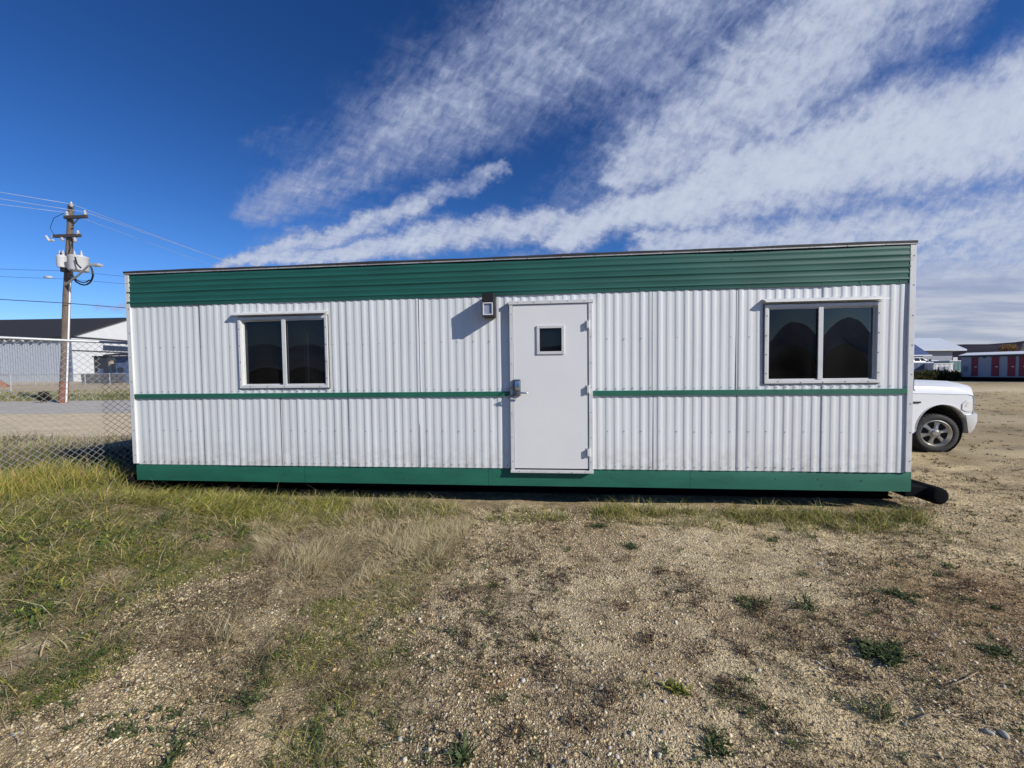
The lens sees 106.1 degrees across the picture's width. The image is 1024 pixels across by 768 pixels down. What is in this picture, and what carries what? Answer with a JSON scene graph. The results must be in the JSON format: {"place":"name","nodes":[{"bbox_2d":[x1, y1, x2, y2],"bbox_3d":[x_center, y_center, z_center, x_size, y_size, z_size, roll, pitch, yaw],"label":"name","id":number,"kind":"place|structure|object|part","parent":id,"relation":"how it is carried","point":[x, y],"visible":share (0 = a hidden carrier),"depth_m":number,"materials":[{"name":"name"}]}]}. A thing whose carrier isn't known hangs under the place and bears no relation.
{"place":"outdoors","nodes":[
{"label":"outdoors","id":0,"kind":"place"},
{"bbox_2d":[0,389,129,401],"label":"grass","id":1,"kind":"structure","parent":0,"point":[55,395],"depth_m":31.31,"materials":[{"name":"green plant"}]},
{"bbox_2d":[0,400,130,413],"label":"road","id":2,"kind":"structure","parent":0,"point":[58,410],"depth_m":20.70,"materials":[{"name":"grey asphalt"}]},
{"bbox_2d":[0,451,491,767],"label":"grass","id":3,"kind":"structure","parent":0,"point":[24,488],"depth_m":3.57,"materials":[{"name":"green plant"}]},
{"bbox_2d":[0,371,1023,767],"bbox_3d":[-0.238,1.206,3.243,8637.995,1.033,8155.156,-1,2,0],"label":"ground","id":4,"kind":"structure","parent":0,"point":[1006,397],"depth_m":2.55,"materials":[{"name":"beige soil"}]},
{"bbox_2d":[0,380,9,387],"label":"earth heap","id":5,"kind":"object","parent":4,"relation":"on","point":[2,383],"visible":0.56,"depth_m":44.09,"materials":[{"name":"orange soil"}]},
{"bbox_2d":[0,374,11,391],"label":"pipe railing","id":6,"kind":"object","parent":4,"relation":"on","point":[10,380],"visible":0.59,"depth_m":37.96,"materials":[{"name":"grey metal"}]},
{"bbox_2d":[11,731,22,748],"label":"daisy","id":7,"kind":"object","parent":4,"relation":"on","point":[15,733],"visible":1,"depth_m":1.76,"materials":[{"name":"white plant"}]},
{"bbox_2d":[35,391,52,402],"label":"shrub","id":8,"kind":"object","parent":4,"relation":"on","point":[44,395],"visible":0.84,"depth_m":24.48,"materials":[{"name":"green plant"}]},
{"bbox_2d":[0,318,127,381],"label":"warehouse","id":9,"kind":"structure","parent":4,"relation":"on","point":[105,329],"depth_m":61.16,"materials":[{"name":"white corrugated metal"},{"name":"dark roofing"}]},
{"bbox_2d":[92,356,115,372],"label":"doorway","id":10,"kind":"structure","parent":9,"relation":"in","point":[104,364],"depth_m":54.91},
{"bbox_2d":[103,345,127,350],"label":"window","id":11,"kind":"structure","parent":9,"relation":"in","point":[104,347],"depth_m":66.29,"materials":[{"name":"blue glass"}]},
{"bbox_2d":[0,373,128,384],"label":"chain link fence","id":12,"kind":"object","parent":4,"relation":"on","point":[69,376],"visible":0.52,"depth_m":47.48,"materials":[{"name":"metal"}]},
{"bbox_2d":[0,413,131,436],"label":"gravel shoulder","id":13,"kind":"object","parent":4,"relation":"on","point":[64,425],"visible":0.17,"depth_m":13.50},
{"bbox_2d":[0,336,135,479],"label":"chain link fence","id":14,"kind":"object","parent":4,"relation":"on","point":[59,340],"visible":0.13,"depth_m":5.59,"materials":[{"name":"metal"}]},
{"bbox_2d":[45,202,102,402],"bbox_3d":[-26.139,-4.792,23.433,4.503,12.562,0.962,0,2,16],"label":"utility pole","id":15,"kind":"object","parent":4,"relation":"on","point":[68,262],"visible":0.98,"depth_m":23.57,"materials":[{"name":"brown wood"}]},
{"bbox_2d":[0,299,124,307],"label":"power line","id":16,"kind":"object","parent":15,"relation":"attached to","point":[61,302],"visible":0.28,"depth_m":23.39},
{"bbox_2d":[0,204,212,265],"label":"power line","id":17,"kind":"object","parent":15,"relation":"attached to","point":[96,223],"visible":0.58,"depth_m":25.94,"materials":[{"name":"metal"}]},
{"bbox_2d":[1,192,239,266],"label":"power line","id":18,"kind":"object","parent":15,"relation":"attached to","point":[109,218],"visible":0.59,"depth_m":25.61,"materials":[{"name":"metal"}]},
{"bbox_2d":[4,199,241,266],"bbox_3d":[-28.617,-11.992,36.668,10.018,2.412,48.836,0,2,11],"label":"power line","id":19,"kind":"object","parent":15,"relation":"attached to","point":[109,220],"visible":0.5,"depth_m":24.38,"materials":[{"name":"metal"}]},
{"bbox_2d":[0,428,168,491],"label":"weeds","id":20,"kind":"object","parent":4,"relation":"on","point":[46,440],"visible":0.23,"depth_m":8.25,"materials":[{"name":"green plant"}]},
{"bbox_2d":[81,373,96,382],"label":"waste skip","id":21,"kind":"object","parent":4,"relation":"on","point":[91,378],"visible":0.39,"depth_m":49.98,"materials":[{"name":"grey metal"}]},
{"bbox_2d":[96,373,122,382],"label":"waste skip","id":22,"kind":"object","parent":4,"relation":"on","point":[112,376],"visible":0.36,"depth_m":49.50,"materials":[{"name":"grey metal"}]},
{"bbox_2d":[108,361,115,372],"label":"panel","id":23,"kind":"object","parent":4,"relation":"on","point":[112,369],"visible":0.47,"depth_m":53.07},
{"bbox_2d":[104,352,128,382],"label":"shed","id":24,"kind":"structure","parent":4,"relation":"on","point":[122,360],"depth_m":50.91,"materials":[{"name":"blue metal"}]},
{"bbox_2d":[117,368,123,382],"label":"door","id":25,"kind":"structure","parent":24,"relation":"in","point":[118,369],"depth_m":50.90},
{"bbox_2d":[188,687,215,704],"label":"twig","id":26,"kind":"object","parent":4,"relation":"on","point":[201,697],"visible":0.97,"depth_m":2.02,"materials":[{"name":"beige wood"}]},
{"bbox_2d":[442,726,482,767],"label":"weed","id":27,"kind":"object","parent":4,"relation":"on","point":[461,755],"visible":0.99,"depth_m":1.70,"materials":[{"name":"green plant"}]},
{"bbox_2d":[0,484,1023,767],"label":"dry grass","id":28,"kind":"structure","parent":4,"relation":"on","point":[416,540],"depth_m":3.29,"materials":[{"name":"beige plant"}]},
{"bbox_2d":[529,634,539,642],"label":"weed","id":29,"kind":"object","parent":4,"relation":"on","point":[534,638],"visible":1,"depth_m":2.43,"materials":[{"name":"green plant"}]},
{"bbox_2d":[122,240,948,504],"bbox_3d":[-0.106,-0.107,6.216,10.426,3.137,3.325,-1,2,5],"label":"office trailer","id":30,"kind":"object","parent":4,"relation":"on","point":[776,371],"visible":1,"depth_m":4.70,"materials":[{"name":"white metal"}]},
{"bbox_3d":[-2.996,-0.444,5.063,1.302,1.007,0.238,-1,2,5],"label":"window","id":31,"kind":"part","parent":30,"relation":"part of","materials":[{"name":"black glass"}]},
{"bbox_3d":[0.432,0.037,4.645,1.008,1.994,0.147,-1,2,5],"label":"door","id":32,"kind":"part","parent":30,"relation":"part of","materials":[{"name":"paint"}]},
{"bbox_3d":[3.551,-0.495,4.422,1.300,0.989,0.163,-1,2,5],"label":"window","id":33,"kind":"part","parent":30,"relation":"part of","materials":[{"name":"black glass"}]},
{"bbox_2d":[591,522,606,527],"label":"weed","id":34,"kind":"object","parent":4,"relation":"on","point":[600,525],"visible":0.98,"depth_m":4.14,"materials":[{"name":"green plant"}]},
{"bbox_2d":[621,541,640,549],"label":"weed","id":35,"kind":"object","parent":4,"relation":"on","point":[629,546],"visible":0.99,"depth_m":3.63,"materials":[{"name":"green plant"}]},
{"bbox_2d":[657,677,694,697],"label":"weed","id":36,"kind":"object","parent":4,"relation":"on","point":[678,687],"visible":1,"depth_m":2.03,"materials":[{"name":"green plant"}]},
{"bbox_2d":[694,722,738,763],"bbox_3d":[0.918,1.626,1.736,0.214,0.043,0.195,0,2,10],"label":"weed","id":37,"kind":"object","parent":4,"relation":"on","point":[712,742],"visible":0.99,"depth_m":1.73,"materials":[{"name":"green plant"}]},
{"bbox_2d":[734,591,773,612],"bbox_3d":[1.740,1.572,2.745,0.296,0.046,0.275,0,2,18],"label":"weed","id":38,"kind":"object","parent":4,"relation":"on","point":[748,604],"visible":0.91,"depth_m":2.77,"materials":[{"name":"green plant"}]},
{"bbox_2d":[767,535,779,542],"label":"weed","id":39,"kind":"object","parent":4,"relation":"on","point":[773,539],"visible":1,"depth_m":3.75,"materials":[{"name":"green plant"}]},
{"bbox_2d":[781,588,821,614],"bbox_3d":[2.063,1.528,2.710,0.275,0.105,0.294,-1,2,0],"label":"weed","id":40,"kind":"object","parent":4,"relation":"on","point":[808,605],"visible":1,"depth_m":2.70,"materials":[{"name":"green plant"}]},
{"bbox_2d":[839,691,904,729],"bbox_3d":[1.788,1.592,1.874,0.267,0.063,0.223,-1,2,0],"label":"weed","id":41,"kind":"object","parent":4,"relation":"on","point":[880,714],"visible":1,"depth_m":1.88,"materials":[{"name":"green plant"}]},
{"bbox_2d":[845,630,922,670],"bbox_3d":[2.175,1.561,2.261,0.376,0.066,0.321,-1,2,0],"label":"weed","id":42,"kind":"object","parent":4,"relation":"on","point":[891,656],"visible":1,"depth_m":2.25,"materials":[{"name":"green plant"}]},
{"bbox_2d":[877,585,925,604],"bbox_3d":[2.856,1.540,2.799,0.290,0.047,0.230,1,2,32],"label":"weed","id":43,"kind":"object","parent":4,"relation":"on","point":[896,591],"visible":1,"depth_m":2.82,"materials":[{"name":"green plant"}]},
{"bbox_2d":[914,344,931,357],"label":"blue roof shop","id":44,"kind":"structure","parent":4,"relation":"on","point":[919,352],"depth_m":60.40,"materials":[{"name":"metal"}]},
{"bbox_2d":[914,362,933,371],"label":"shipping container","id":45,"kind":"object","parent":4,"relation":"on","point":[918,366],"visible":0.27,"depth_m":45.95,"materials":[{"name":"blue metal"}]},
{"bbox_2d":[914,357,938,361],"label":"pickup truck","id":46,"kind":"object","parent":4,"relation":"on","point":[918,359],"visible":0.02,"depth_m":56.89,"materials":[{"name":"white paint"}]},
{"bbox_2d":[914,369,961,380],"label":"hedge","id":47,"kind":"object","parent":4,"relation":"on","point":[939,375],"visible":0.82,"depth_m":41.08,"materials":[{"name":"green plant"}]},
{"bbox_2d":[924,363,953,370],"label":"box trailer","id":48,"kind":"object","parent":4,"relation":"on","point":[940,366],"visible":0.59,"depth_m":44.96,"materials":[{"name":"metal"}]},
{"bbox_2d":[914,338,966,360],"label":"pale roof hall","id":49,"kind":"structure","parent":4,"relation":"on","point":[939,349],"depth_m":70.83,"materials":[{"name":"metal"}]},
{"bbox_2d":[912,378,976,452],"bbox_3d":[6.874,0.423,8.984,6.360,2.090,2.440,-1,2,0],"label":"pickup truck","id":50,"kind":"object","parent":4,"relation":"on","point":[944,417],"visible":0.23,"depth_m":8.05,"materials":[{"name":"white paint"}]},
{"bbox_2d":[929,360,960,370],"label":"shipping container","id":51,"kind":"object","parent":4,"relation":"on","point":[956,364],"visible":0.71,"depth_m":51.96,"materials":[{"name":"teal metal"}]},
{"bbox_2d":[914,713,999,728],"bbox_3d":[2.090,1.587,1.831,0.334,0.025,0.066,0,2,11],"label":"twig","id":52,"kind":"object","parent":4,"relation":"on","point":[924,715],"visible":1,"depth_m":1.84,"materials":[{"name":"brown wood"}]},
{"bbox_2d":[950,672,1009,689],"bbox_3d":[2.428,1.569,2.042,0.273,0.016,0.124,-1,2,0],"label":"twig","id":53,"kind":"object","parent":4,"relation":"on","point":[953,683],"visible":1,"depth_m":2.03,"materials":[{"name":"brown wood"}]},
{"bbox_2d":[960,595,1004,610],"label":"weed","id":54,"kind":"object","parent":4,"relation":"on","point":[991,607],"visible":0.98,"depth_m":2.72,"materials":[{"name":"green plant"}]},
{"bbox_2d":[981,728,994,735],"bbox_3d":[2.180,1.593,1.762,0.028,0.022,0.041,5,-8,-43],"label":"stone","id":55,"kind":"object","parent":4,"relation":"on","point":[988,731],"visible":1,"depth_m":1.76,"materials":[{"name":"grey stone"}]},
{"bbox_2d":[958,351,1023,381],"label":"storage cabin","id":56,"kind":"object","parent":4,"relation":"on","point":[1008,366],"visible":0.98,"depth_m":38.86,"materials":[{"name":"grey metal"}]},
{"bbox_2d":[971,357,977,375],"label":"door","id":57,"kind":"structure","parent":56,"relation":"in","point":[974,360],"depth_m":40.03,"materials":[{"name":"red metal"}]},
{"bbox_2d":[991,356,999,375],"bbox_3d":[48.570,-1.773,38.705,0.078,1.970,0.603,-1,2,-20],"label":"door","id":58,"kind":"structure","parent":56,"relation":"in","point":[995,360],"depth_m":38.69,"materials":[{"name":"red metal"}]},
{"bbox_2d":[1007,356,1015,375],"bbox_3d":[48.927,-1.743,37.724,0.078,1.970,0.590,-1,2,-20],"label":"door","id":59,"kind":"structure","parent":56,"relation":"in","point":[1011,359],"depth_m":37.72,"materials":[{"name":"red metal"}]},
{"bbox_2d":[1019,356,1023,375],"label":"door","id":60,"kind":"structure","parent":56,"relation":"in","point":[1021,358],"depth_m":37.13,"materials":[{"name":"red metal"}]},
{"bbox_2d":[974,641,1022,659],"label":"weed","id":61,"kind":"object","parent":4,"relation":"on","point":[996,648],"visible":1,"depth_m":2.27,"materials":[{"name":"green plant"}]},
{"bbox_2d":[998,729,1009,738],"bbox_3d":[2.233,1.589,1.747,0.030,0.023,0.050,7,-1,26],"label":"stone","id":62,"kind":"object","parent":4,"relation":"on","point":[1003,733],"visible":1,"depth_m":1.74,"materials":[{"name":"grey stone"}]},
{"bbox_2d":[1013,343,1023,350],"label":"earth mound","id":63,"kind":"object","parent":4,"relation":"on","point":[1020,347],"visible":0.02,"depth_m":59.66,"materials":[{"name":"brown soil"}]},
{"bbox_2d":[996,344,1017,351],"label":"shrub","id":64,"kind":"object","parent":63,"relation":"on","point":[1010,347],"visible":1,"depth_m":56.67,"materials":[{"name":"brown plant"}]},
{"bbox_2d":[0,0,1023,344],"label":"sky","id":65,"kind":"structure","parent":0,"point":[244,133],"materials":[{"name":"blue"}]},
{"bbox_2d":[952,341,1023,360],"bbox_3d":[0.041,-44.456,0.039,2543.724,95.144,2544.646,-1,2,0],"label":"hills","id":66,"kind":"structure","parent":0,"point":[973,348],"depth_m":620.77,"materials":[{"name":"grey"}]}
]}

